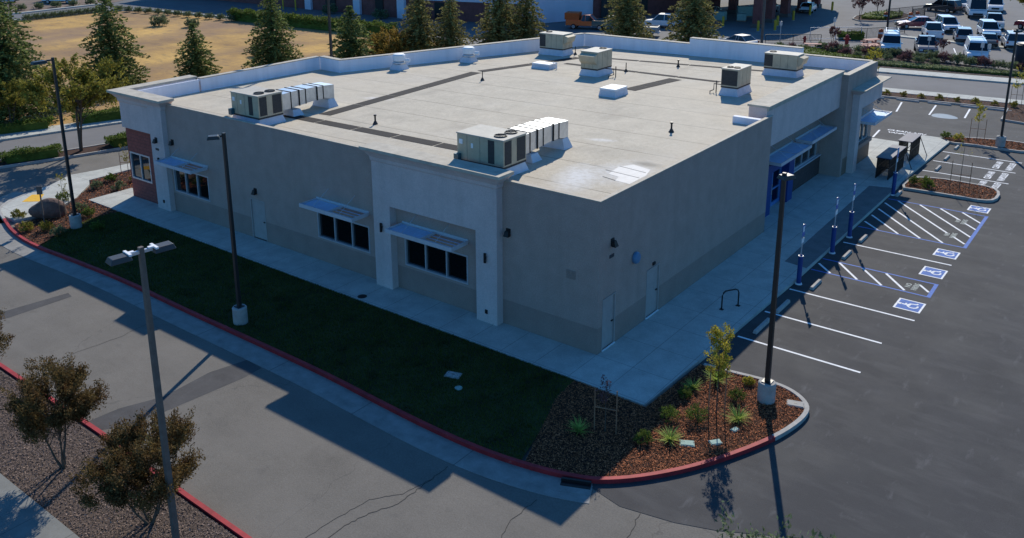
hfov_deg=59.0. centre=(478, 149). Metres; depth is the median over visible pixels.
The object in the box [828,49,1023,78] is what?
mulch bed
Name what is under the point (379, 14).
shrub
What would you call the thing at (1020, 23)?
parked pickup
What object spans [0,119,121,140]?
sidewalk
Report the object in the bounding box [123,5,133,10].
shrub
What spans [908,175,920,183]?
shrub
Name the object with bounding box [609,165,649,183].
roof patch
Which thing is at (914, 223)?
road marking
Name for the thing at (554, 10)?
shopping building
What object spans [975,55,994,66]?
shrub
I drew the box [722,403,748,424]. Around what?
strap plant
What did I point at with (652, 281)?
door
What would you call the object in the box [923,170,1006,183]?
road marking
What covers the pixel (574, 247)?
retail building
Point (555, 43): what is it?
air conditioner
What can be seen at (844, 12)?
parking lot
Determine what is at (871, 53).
sapling
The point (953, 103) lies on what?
kerb
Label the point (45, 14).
shrub
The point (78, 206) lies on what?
shrub
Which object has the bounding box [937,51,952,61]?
shrub
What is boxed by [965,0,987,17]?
parked truck
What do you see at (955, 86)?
street
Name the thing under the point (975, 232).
road marking
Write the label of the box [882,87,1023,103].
sidewalk
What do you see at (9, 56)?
conifer
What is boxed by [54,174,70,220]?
sapling
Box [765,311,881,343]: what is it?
road marking
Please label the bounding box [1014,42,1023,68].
van
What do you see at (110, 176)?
shrub
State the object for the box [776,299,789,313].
wheel stop
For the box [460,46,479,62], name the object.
exhaust fan
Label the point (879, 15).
ground cover
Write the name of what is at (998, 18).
parked pickup
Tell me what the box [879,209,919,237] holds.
road marking
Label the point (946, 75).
sidewalk
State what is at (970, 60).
shrub
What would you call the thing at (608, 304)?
door
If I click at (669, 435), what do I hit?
strap plant
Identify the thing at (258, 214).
door
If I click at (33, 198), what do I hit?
tactile pad
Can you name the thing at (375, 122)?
vent stack
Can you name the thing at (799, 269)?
sign bollard
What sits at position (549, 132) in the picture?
air duct
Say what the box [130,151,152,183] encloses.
window
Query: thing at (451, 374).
utility lid
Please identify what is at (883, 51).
shrub
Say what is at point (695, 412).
shrub
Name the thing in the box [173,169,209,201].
window
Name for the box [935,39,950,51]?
tree
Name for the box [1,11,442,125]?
field
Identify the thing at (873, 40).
picnic table
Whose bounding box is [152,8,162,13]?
shrub
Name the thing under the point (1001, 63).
shrub
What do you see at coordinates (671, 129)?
vent stack
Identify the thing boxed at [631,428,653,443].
shrub
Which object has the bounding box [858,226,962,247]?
road marking
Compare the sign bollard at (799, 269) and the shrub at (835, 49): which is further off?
the shrub at (835, 49)
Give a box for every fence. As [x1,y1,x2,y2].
[765,34,821,41]
[809,27,861,39]
[847,27,885,38]
[885,5,925,19]
[913,5,947,17]
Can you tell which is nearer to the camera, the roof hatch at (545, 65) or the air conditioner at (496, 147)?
the air conditioner at (496, 147)
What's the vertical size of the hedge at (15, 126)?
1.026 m
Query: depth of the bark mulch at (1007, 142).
62.39 m
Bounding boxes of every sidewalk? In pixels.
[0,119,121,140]
[0,473,79,537]
[877,67,1023,84]
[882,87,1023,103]
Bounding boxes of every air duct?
[276,82,337,116]
[507,117,572,162]
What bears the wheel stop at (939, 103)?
on the parking lot at (914, 429)
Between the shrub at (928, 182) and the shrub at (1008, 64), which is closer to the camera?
the shrub at (928, 182)
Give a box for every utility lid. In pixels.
[444,371,462,378]
[679,439,694,447]
[708,439,722,445]
[730,426,738,432]
[786,399,803,408]
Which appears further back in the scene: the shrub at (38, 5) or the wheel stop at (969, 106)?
the shrub at (38, 5)
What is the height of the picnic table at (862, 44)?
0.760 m
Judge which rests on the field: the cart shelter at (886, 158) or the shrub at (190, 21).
the shrub at (190, 21)
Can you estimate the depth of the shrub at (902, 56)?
92.76 m
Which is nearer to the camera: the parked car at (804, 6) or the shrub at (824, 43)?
the shrub at (824, 43)
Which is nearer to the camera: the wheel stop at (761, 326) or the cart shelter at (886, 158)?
the wheel stop at (761, 326)
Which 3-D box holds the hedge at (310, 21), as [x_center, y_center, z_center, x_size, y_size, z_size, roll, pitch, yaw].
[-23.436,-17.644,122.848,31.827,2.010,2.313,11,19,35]
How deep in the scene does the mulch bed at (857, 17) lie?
123.17 m
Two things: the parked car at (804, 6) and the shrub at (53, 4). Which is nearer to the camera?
the parked car at (804, 6)
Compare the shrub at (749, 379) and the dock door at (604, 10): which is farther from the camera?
the dock door at (604, 10)
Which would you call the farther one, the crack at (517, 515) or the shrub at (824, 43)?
the shrub at (824, 43)
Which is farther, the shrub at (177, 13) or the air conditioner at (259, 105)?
the shrub at (177, 13)
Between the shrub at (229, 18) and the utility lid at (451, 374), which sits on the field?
the shrub at (229, 18)
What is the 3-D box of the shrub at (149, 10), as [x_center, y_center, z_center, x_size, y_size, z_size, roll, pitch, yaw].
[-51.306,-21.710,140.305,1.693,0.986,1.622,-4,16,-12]
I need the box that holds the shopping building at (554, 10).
[220,0,720,23]
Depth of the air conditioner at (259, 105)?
46.14 m
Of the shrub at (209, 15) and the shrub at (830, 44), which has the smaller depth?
the shrub at (830, 44)
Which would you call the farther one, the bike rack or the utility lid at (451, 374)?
the bike rack
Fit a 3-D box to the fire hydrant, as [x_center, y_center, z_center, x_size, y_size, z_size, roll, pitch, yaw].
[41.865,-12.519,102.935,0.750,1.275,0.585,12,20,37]
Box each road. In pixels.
[0,124,125,154]
[4,0,487,31]
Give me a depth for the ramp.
47.33 m
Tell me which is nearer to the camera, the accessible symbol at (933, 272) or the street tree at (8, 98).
the accessible symbol at (933, 272)
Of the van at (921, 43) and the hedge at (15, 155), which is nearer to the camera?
the hedge at (15, 155)
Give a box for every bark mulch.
[886,92,1023,120]
[944,137,1023,149]
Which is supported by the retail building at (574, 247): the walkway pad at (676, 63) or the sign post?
the walkway pad at (676, 63)
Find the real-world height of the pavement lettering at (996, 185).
0.001 m
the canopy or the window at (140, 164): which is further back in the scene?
the canopy
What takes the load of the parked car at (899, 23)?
on the parking lot at (844, 12)
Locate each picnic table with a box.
[804,43,821,49]
[859,43,879,47]
[860,38,880,46]
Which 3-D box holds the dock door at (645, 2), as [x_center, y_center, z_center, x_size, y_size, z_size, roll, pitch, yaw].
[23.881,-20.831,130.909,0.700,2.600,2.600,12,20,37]
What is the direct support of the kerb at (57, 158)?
on the driveway
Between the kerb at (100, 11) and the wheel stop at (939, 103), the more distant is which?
the kerb at (100, 11)
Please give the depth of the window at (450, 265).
38.69 m
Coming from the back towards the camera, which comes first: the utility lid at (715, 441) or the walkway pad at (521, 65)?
the walkway pad at (521, 65)
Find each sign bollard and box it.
[795,224,805,284]
[829,197,838,253]
[846,184,855,237]
[891,147,899,195]
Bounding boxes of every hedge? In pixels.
[0,115,53,133]
[0,141,62,163]
[71,106,120,123]
[104,131,127,146]
[226,6,398,34]
[837,30,864,39]
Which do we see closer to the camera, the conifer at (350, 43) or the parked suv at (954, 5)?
the conifer at (350, 43)
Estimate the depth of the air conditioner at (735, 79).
51.26 m
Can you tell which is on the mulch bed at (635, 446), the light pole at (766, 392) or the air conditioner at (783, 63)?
the light pole at (766, 392)
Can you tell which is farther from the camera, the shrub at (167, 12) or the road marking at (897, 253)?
the shrub at (167, 12)
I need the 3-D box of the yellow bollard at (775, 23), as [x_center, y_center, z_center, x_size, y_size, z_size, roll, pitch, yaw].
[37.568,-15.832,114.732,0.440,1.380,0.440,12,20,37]
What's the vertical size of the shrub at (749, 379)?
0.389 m
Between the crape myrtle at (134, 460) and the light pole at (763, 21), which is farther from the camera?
the light pole at (763, 21)
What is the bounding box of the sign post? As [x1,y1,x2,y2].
[36,186,44,221]
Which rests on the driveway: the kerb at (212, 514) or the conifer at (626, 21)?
the kerb at (212, 514)
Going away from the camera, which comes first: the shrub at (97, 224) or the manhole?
the manhole
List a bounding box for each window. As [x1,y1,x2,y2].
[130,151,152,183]
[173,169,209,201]
[317,212,370,253]
[405,239,467,284]
[794,142,816,168]
[859,114,868,141]
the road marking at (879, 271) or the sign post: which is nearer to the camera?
the road marking at (879, 271)
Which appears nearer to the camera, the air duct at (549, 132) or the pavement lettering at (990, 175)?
the air duct at (549, 132)
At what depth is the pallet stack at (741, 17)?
123.37 m
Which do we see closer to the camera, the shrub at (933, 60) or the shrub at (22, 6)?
the shrub at (933, 60)
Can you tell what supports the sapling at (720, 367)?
on the mulch bed at (635, 446)
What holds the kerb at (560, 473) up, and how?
on the driveway
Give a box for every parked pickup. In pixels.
[42,0,75,3]
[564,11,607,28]
[591,16,617,30]
[616,20,659,34]
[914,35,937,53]
[921,21,943,39]
[936,0,966,11]
[983,12,1004,29]
[987,0,1004,12]
[1013,20,1023,28]
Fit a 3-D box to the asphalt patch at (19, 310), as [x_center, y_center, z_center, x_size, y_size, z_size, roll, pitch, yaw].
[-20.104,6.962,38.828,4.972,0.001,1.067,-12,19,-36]
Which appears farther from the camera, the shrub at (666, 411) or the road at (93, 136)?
the road at (93, 136)
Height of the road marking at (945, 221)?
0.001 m
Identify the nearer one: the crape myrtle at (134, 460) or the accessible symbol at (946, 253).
the crape myrtle at (134, 460)
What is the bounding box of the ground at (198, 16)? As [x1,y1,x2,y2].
[29,11,485,38]
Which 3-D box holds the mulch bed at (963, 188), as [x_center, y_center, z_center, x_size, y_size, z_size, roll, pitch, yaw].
[27.694,2.244,53.019,4.653,0.001,3.062,12,20,37]
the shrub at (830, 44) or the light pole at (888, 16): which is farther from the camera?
the light pole at (888, 16)
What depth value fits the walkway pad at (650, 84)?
54.98 m
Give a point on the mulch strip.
(100, 513)
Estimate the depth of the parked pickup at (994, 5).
128.54 m
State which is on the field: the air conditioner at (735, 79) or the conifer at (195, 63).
the conifer at (195, 63)
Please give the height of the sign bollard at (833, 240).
2.850 m
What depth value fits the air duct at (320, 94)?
48.69 m
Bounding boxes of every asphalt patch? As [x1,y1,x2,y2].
[0,293,71,319]
[89,360,260,429]
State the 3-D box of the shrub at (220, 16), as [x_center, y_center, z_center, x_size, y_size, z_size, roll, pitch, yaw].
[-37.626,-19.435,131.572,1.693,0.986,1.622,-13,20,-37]
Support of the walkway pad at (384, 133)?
on the retail building at (574, 247)
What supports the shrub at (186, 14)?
on the field
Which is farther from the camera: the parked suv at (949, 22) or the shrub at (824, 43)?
the parked suv at (949, 22)
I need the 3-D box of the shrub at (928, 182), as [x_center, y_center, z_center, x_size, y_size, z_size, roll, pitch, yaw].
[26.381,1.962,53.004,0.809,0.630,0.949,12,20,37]
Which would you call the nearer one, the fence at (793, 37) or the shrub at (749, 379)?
the shrub at (749, 379)
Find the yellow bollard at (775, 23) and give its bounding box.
[773,20,776,30]
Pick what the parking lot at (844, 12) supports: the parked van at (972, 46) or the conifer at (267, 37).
the parked van at (972, 46)
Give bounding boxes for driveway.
[0,124,795,537]
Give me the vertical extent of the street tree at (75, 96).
6.984 m
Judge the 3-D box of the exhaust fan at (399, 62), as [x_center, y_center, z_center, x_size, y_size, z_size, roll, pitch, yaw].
[-5.348,-6.007,61.650,1.256,1.130,1.000,12,20,37]
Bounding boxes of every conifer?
[0,0,74,125]
[70,0,150,86]
[171,23,222,79]
[241,0,303,68]
[327,5,375,58]
[399,0,440,50]
[430,0,473,48]
[467,0,527,43]
[508,0,548,39]
[599,0,655,38]
[661,0,723,41]
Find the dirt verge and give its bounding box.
[4,0,121,12]
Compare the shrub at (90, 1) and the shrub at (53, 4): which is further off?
the shrub at (90, 1)
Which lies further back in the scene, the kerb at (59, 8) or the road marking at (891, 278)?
the kerb at (59, 8)
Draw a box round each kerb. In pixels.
[0,143,127,168]
[0,192,30,219]
[0,362,251,537]
[3,218,774,483]
[12,2,112,13]
[14,10,226,19]
[703,363,808,440]
[852,13,907,21]
[882,91,1023,124]
[900,35,1012,49]
[902,176,999,202]
[940,136,1023,152]
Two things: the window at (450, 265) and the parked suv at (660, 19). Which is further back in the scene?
the parked suv at (660, 19)
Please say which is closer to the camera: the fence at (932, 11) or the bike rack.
the bike rack
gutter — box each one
[0,191,24,223]
[0,217,592,503]
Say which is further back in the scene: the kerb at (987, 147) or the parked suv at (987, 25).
the parked suv at (987, 25)
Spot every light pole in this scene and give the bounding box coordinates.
[30,57,81,228]
[105,241,179,537]
[207,132,247,325]
[327,0,332,56]
[757,172,795,404]
[760,0,765,42]
[886,0,890,28]
[995,29,1022,147]
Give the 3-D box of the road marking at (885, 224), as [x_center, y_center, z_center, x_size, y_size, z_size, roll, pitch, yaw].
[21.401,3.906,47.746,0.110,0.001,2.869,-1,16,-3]
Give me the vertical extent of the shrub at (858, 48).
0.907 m
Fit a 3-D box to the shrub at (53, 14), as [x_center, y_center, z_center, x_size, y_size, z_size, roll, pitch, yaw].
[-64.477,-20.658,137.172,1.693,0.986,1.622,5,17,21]
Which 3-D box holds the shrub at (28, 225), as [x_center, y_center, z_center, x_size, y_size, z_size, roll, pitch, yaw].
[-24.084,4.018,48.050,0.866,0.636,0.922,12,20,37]
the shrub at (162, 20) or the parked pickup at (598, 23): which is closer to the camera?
the parked pickup at (598, 23)
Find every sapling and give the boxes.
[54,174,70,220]
[119,142,129,173]
[594,375,617,432]
[703,322,734,413]
[866,47,882,70]
[949,140,972,191]
[969,103,986,140]
[1009,66,1023,105]
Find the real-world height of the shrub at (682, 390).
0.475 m
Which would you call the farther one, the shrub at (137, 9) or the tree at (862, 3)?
the shrub at (137, 9)
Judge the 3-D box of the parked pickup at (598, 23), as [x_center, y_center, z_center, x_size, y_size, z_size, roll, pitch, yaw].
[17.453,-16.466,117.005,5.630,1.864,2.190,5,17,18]
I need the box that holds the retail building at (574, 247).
[106,33,891,354]
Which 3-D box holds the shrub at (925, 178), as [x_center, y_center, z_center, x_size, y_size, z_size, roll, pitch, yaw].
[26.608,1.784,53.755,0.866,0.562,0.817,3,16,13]
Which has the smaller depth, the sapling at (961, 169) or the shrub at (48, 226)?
the shrub at (48, 226)
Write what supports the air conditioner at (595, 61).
on the retail building at (574, 247)
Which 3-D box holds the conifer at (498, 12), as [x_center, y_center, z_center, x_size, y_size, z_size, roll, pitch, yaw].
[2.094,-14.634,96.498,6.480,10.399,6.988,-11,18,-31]
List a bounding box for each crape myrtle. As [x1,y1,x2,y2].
[0,308,15,358]
[0,352,111,468]
[68,405,205,524]
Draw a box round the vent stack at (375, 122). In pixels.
[373,114,377,124]
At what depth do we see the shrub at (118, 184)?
54.61 m
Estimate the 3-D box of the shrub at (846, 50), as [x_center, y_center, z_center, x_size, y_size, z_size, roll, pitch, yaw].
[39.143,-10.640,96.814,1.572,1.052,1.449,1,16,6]
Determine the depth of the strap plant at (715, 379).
32.29 m
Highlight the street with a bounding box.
[429,36,1023,99]
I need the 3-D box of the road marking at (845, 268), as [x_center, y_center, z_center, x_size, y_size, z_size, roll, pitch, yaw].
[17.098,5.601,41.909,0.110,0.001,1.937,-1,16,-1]
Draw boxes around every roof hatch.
[531,61,556,69]
[598,84,627,97]
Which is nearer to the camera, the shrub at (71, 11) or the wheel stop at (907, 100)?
the wheel stop at (907, 100)
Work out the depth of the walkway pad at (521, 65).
62.41 m
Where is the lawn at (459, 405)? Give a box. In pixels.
[45,212,572,459]
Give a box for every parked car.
[706,6,721,15]
[719,34,758,42]
[799,2,816,12]
[888,22,905,32]
[894,16,934,28]
[953,26,972,40]
[977,32,998,46]
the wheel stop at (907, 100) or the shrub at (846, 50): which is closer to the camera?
the wheel stop at (907, 100)
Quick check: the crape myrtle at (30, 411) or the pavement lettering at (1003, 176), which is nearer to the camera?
the crape myrtle at (30, 411)
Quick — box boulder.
[28,198,66,218]
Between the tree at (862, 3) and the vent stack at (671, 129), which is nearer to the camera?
the vent stack at (671, 129)
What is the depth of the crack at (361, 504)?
26.17 m
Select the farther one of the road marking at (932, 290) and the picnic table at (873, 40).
the picnic table at (873, 40)
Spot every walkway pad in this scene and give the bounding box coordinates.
[283,115,456,150]
[320,72,478,115]
[478,57,578,71]
[564,63,720,81]
[612,58,762,71]
[627,78,678,90]
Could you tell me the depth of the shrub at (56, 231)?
47.23 m
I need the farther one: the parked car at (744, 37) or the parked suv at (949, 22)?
the parked suv at (949, 22)
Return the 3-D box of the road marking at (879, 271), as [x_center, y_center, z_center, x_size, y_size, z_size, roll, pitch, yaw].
[18.456,5.602,41.847,5.050,0.001,0.100,12,20,37]
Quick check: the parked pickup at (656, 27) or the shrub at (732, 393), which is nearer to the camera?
the shrub at (732, 393)
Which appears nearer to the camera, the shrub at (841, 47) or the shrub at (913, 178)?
the shrub at (913, 178)
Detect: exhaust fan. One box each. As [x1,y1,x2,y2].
[390,53,410,70]
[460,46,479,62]
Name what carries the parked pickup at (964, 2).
on the parking lot at (844, 12)
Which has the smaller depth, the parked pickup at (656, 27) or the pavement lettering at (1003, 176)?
the pavement lettering at (1003, 176)
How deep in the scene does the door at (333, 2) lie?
139.59 m
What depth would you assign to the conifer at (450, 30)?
93.72 m
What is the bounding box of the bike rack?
[719,288,740,310]
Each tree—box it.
[0,78,32,122]
[11,52,131,150]
[366,26,429,54]
[714,500,846,537]
[829,26,841,40]
[852,0,869,19]
[870,0,884,11]
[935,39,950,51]
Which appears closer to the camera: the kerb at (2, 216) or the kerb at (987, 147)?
the kerb at (2, 216)
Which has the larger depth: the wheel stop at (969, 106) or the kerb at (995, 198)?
the wheel stop at (969, 106)
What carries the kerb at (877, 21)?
on the parking lot at (844, 12)
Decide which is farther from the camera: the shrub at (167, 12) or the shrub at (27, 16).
the shrub at (167, 12)
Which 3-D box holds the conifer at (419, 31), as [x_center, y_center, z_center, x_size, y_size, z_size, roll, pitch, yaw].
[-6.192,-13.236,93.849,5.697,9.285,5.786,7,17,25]
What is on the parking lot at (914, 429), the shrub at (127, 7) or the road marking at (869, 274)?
the road marking at (869, 274)
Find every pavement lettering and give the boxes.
[983,171,993,178]
[991,182,1000,188]
[997,173,1008,180]
[1005,163,1015,170]
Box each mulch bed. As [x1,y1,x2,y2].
[0,144,124,165]
[15,171,132,244]
[526,366,803,475]
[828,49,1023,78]
[854,13,907,20]
[882,92,1023,121]
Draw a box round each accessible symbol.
[893,298,925,312]
[919,266,947,278]
[932,248,959,259]
[967,205,990,213]
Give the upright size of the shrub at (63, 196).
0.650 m
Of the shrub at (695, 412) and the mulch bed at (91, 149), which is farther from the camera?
the mulch bed at (91, 149)
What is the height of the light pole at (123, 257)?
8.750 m
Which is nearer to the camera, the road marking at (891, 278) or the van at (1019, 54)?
the road marking at (891, 278)
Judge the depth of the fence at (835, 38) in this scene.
106.78 m
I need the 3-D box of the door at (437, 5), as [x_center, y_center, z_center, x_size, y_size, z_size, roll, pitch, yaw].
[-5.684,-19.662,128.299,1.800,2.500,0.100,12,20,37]
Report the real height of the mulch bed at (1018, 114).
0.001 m
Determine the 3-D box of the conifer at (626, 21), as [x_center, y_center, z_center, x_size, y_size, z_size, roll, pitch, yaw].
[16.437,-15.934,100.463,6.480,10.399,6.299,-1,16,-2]
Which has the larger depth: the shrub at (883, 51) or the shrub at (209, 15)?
the shrub at (209, 15)
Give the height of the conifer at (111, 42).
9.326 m
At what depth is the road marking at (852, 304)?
38.41 m
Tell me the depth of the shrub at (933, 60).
90.98 m
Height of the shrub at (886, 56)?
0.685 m
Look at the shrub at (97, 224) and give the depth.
47.97 m
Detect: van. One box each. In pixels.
[880,27,902,51]
[963,34,990,60]
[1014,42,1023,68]
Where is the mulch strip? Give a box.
[0,369,237,537]
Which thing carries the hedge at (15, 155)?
on the mulch bed at (91, 149)
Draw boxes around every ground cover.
[776,43,875,58]
[857,58,1023,76]
[861,10,902,19]
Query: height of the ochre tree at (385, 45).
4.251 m
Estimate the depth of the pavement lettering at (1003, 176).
55.38 m
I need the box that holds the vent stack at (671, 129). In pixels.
[669,122,673,132]
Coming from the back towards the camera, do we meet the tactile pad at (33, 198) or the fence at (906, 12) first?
the fence at (906, 12)
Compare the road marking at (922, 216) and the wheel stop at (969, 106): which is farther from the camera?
the wheel stop at (969, 106)
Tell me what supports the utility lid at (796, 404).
on the mulch bed at (635, 446)
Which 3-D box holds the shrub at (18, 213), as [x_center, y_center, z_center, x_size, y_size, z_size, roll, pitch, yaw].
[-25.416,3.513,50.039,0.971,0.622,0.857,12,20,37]
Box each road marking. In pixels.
[737,336,860,372]
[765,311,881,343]
[790,289,914,320]
[811,269,926,296]
[823,258,933,283]
[839,263,856,278]
[844,242,950,265]
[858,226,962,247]
[862,268,881,284]
[872,215,898,233]
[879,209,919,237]
[885,203,942,242]
[885,273,904,289]
[888,198,982,215]
[898,201,946,232]
[920,205,969,236]
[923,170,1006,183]
[927,284,938,297]
[933,160,1012,172]
[943,151,1018,162]
[963,216,987,247]
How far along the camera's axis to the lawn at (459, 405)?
35.26 m
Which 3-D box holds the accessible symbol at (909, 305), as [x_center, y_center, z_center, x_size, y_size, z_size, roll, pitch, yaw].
[18.246,6.585,38.344,1.060,0.007,1.130,12,20,37]
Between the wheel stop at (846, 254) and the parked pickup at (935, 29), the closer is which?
the wheel stop at (846, 254)
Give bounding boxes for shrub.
[10,208,27,217]
[15,3,26,9]
[18,220,34,231]
[21,14,32,19]
[31,1,43,8]
[31,13,41,18]
[38,220,55,229]
[39,12,50,17]
[49,10,58,16]
[49,224,68,235]
[50,0,61,6]
[55,191,69,199]
[57,10,66,15]
[65,9,75,14]
[68,0,79,5]
[73,8,83,14]
[75,201,87,211]
[80,206,94,216]
[81,7,91,13]
[85,0,95,4]
[89,219,104,230]
[90,180,103,188]
[103,172,117,180]
[110,179,126,189]
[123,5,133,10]
[133,6,142,11]
[143,7,152,12]
[149,14,169,26]
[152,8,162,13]
[162,9,172,14]
[172,10,182,15]
[182,10,192,16]
[183,17,199,26]
[194,12,204,17]
[203,13,213,18]
[214,13,225,19]
[225,14,235,20]
[320,4,337,13]
[370,8,389,18]
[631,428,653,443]
[657,404,680,422]
[677,385,691,398]
[683,401,707,423]
[727,385,746,402]
[742,376,755,384]
[815,41,827,49]
[823,40,840,50]
[827,46,837,51]
[837,44,852,49]
[838,46,851,53]
[853,44,865,51]
[853,51,863,55]
[862,44,876,52]
[872,47,887,54]
[882,53,893,59]
[887,46,902,55]
[895,51,911,60]
[900,48,912,56]
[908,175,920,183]
[911,50,924,58]
[912,55,925,61]
[919,175,934,183]
[922,49,939,60]
[922,178,935,188]
[928,58,939,63]
[934,93,943,99]
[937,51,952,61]
[940,131,952,138]
[946,52,967,63]
[953,132,964,139]
[963,56,978,64]
[971,97,981,103]
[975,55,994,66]
[991,60,1006,68]
[1004,61,1021,70]
[1009,101,1018,106]
[1016,59,1023,70]
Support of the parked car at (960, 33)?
on the parking lot at (844, 12)
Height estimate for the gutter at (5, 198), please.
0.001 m
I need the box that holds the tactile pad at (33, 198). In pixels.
[22,194,43,201]
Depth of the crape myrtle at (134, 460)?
24.40 m
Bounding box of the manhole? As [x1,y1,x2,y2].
[357,294,366,297]
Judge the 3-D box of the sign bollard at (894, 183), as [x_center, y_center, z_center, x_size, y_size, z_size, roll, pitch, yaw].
[23.907,1.228,51.911,0.320,2.850,0.320,12,20,37]
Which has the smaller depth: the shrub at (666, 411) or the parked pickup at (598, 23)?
the shrub at (666, 411)
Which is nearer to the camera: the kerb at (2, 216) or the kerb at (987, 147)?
the kerb at (2, 216)
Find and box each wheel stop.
[753,317,769,333]
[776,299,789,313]
[809,279,821,289]
[841,250,851,259]
[858,234,867,242]
[896,98,918,102]
[927,101,950,105]
[960,105,984,108]
[987,107,1011,110]
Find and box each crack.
[305,479,431,537]
[328,466,447,537]
[501,500,535,537]
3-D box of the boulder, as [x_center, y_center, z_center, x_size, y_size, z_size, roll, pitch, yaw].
[-23.952,3.312,50.203,1.957,1.319,1.239,-6,16,-18]
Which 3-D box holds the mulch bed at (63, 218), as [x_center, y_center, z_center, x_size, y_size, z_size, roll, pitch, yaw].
[-20.522,1.973,56.253,6.982,0.001,20.302,8,18,28]
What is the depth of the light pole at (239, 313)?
36.41 m
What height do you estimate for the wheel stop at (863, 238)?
0.130 m
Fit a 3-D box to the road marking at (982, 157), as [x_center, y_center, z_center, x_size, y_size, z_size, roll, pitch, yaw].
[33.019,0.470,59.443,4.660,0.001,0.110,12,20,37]
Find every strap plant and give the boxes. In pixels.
[566,414,592,437]
[654,426,684,445]
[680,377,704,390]
[701,363,733,383]
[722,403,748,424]
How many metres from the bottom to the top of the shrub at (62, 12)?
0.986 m
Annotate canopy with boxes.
[700,0,821,27]
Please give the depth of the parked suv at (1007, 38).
98.54 m
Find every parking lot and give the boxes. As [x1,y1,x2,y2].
[455,0,1023,70]
[592,98,1023,537]
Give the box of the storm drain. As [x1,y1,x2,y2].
[557,477,592,495]
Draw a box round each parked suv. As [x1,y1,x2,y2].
[645,13,681,28]
[923,0,961,12]
[934,14,959,31]
[976,19,1001,37]
[1001,30,1023,48]
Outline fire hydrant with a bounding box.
[843,34,850,45]
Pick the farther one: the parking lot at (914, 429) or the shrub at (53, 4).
the shrub at (53, 4)
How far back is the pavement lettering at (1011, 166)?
57.35 m
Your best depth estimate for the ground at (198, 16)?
136.15 m
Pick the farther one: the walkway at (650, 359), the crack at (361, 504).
the walkway at (650, 359)
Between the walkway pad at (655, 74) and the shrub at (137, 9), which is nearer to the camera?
the walkway pad at (655, 74)
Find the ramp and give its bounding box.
[785,186,891,267]
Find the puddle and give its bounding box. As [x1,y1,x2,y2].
[931,113,957,118]
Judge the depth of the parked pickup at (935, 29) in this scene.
106.55 m
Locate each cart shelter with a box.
[875,145,911,179]
[898,132,926,161]
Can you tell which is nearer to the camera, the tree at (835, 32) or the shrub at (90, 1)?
the tree at (835, 32)
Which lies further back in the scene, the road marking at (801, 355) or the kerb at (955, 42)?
the kerb at (955, 42)
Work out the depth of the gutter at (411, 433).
32.50 m
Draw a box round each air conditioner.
[228,86,285,124]
[454,124,528,175]
[538,30,575,56]
[578,47,612,76]
[718,63,751,96]
[761,50,808,77]
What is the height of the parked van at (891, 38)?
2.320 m
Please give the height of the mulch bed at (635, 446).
0.001 m
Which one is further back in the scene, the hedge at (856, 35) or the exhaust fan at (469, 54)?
the hedge at (856, 35)
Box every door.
[250,198,267,241]
[325,0,335,9]
[375,0,382,11]
[434,2,443,19]
[601,0,611,18]
[601,292,615,351]
[637,0,647,15]
[645,263,659,318]
[770,167,781,206]
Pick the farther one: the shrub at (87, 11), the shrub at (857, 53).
the shrub at (87, 11)
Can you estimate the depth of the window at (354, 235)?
42.15 m
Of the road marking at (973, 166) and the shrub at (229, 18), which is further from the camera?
the shrub at (229, 18)
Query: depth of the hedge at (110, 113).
71.56 m
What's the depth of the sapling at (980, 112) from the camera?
62.39 m
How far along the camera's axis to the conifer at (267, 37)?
86.12 m
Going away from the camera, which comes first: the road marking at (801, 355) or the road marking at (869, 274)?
the road marking at (801, 355)
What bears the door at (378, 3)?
in the shopping building at (554, 10)
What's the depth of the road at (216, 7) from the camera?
146.42 m
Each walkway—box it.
[1,163,130,222]
[89,135,948,406]
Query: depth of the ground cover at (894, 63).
87.72 m

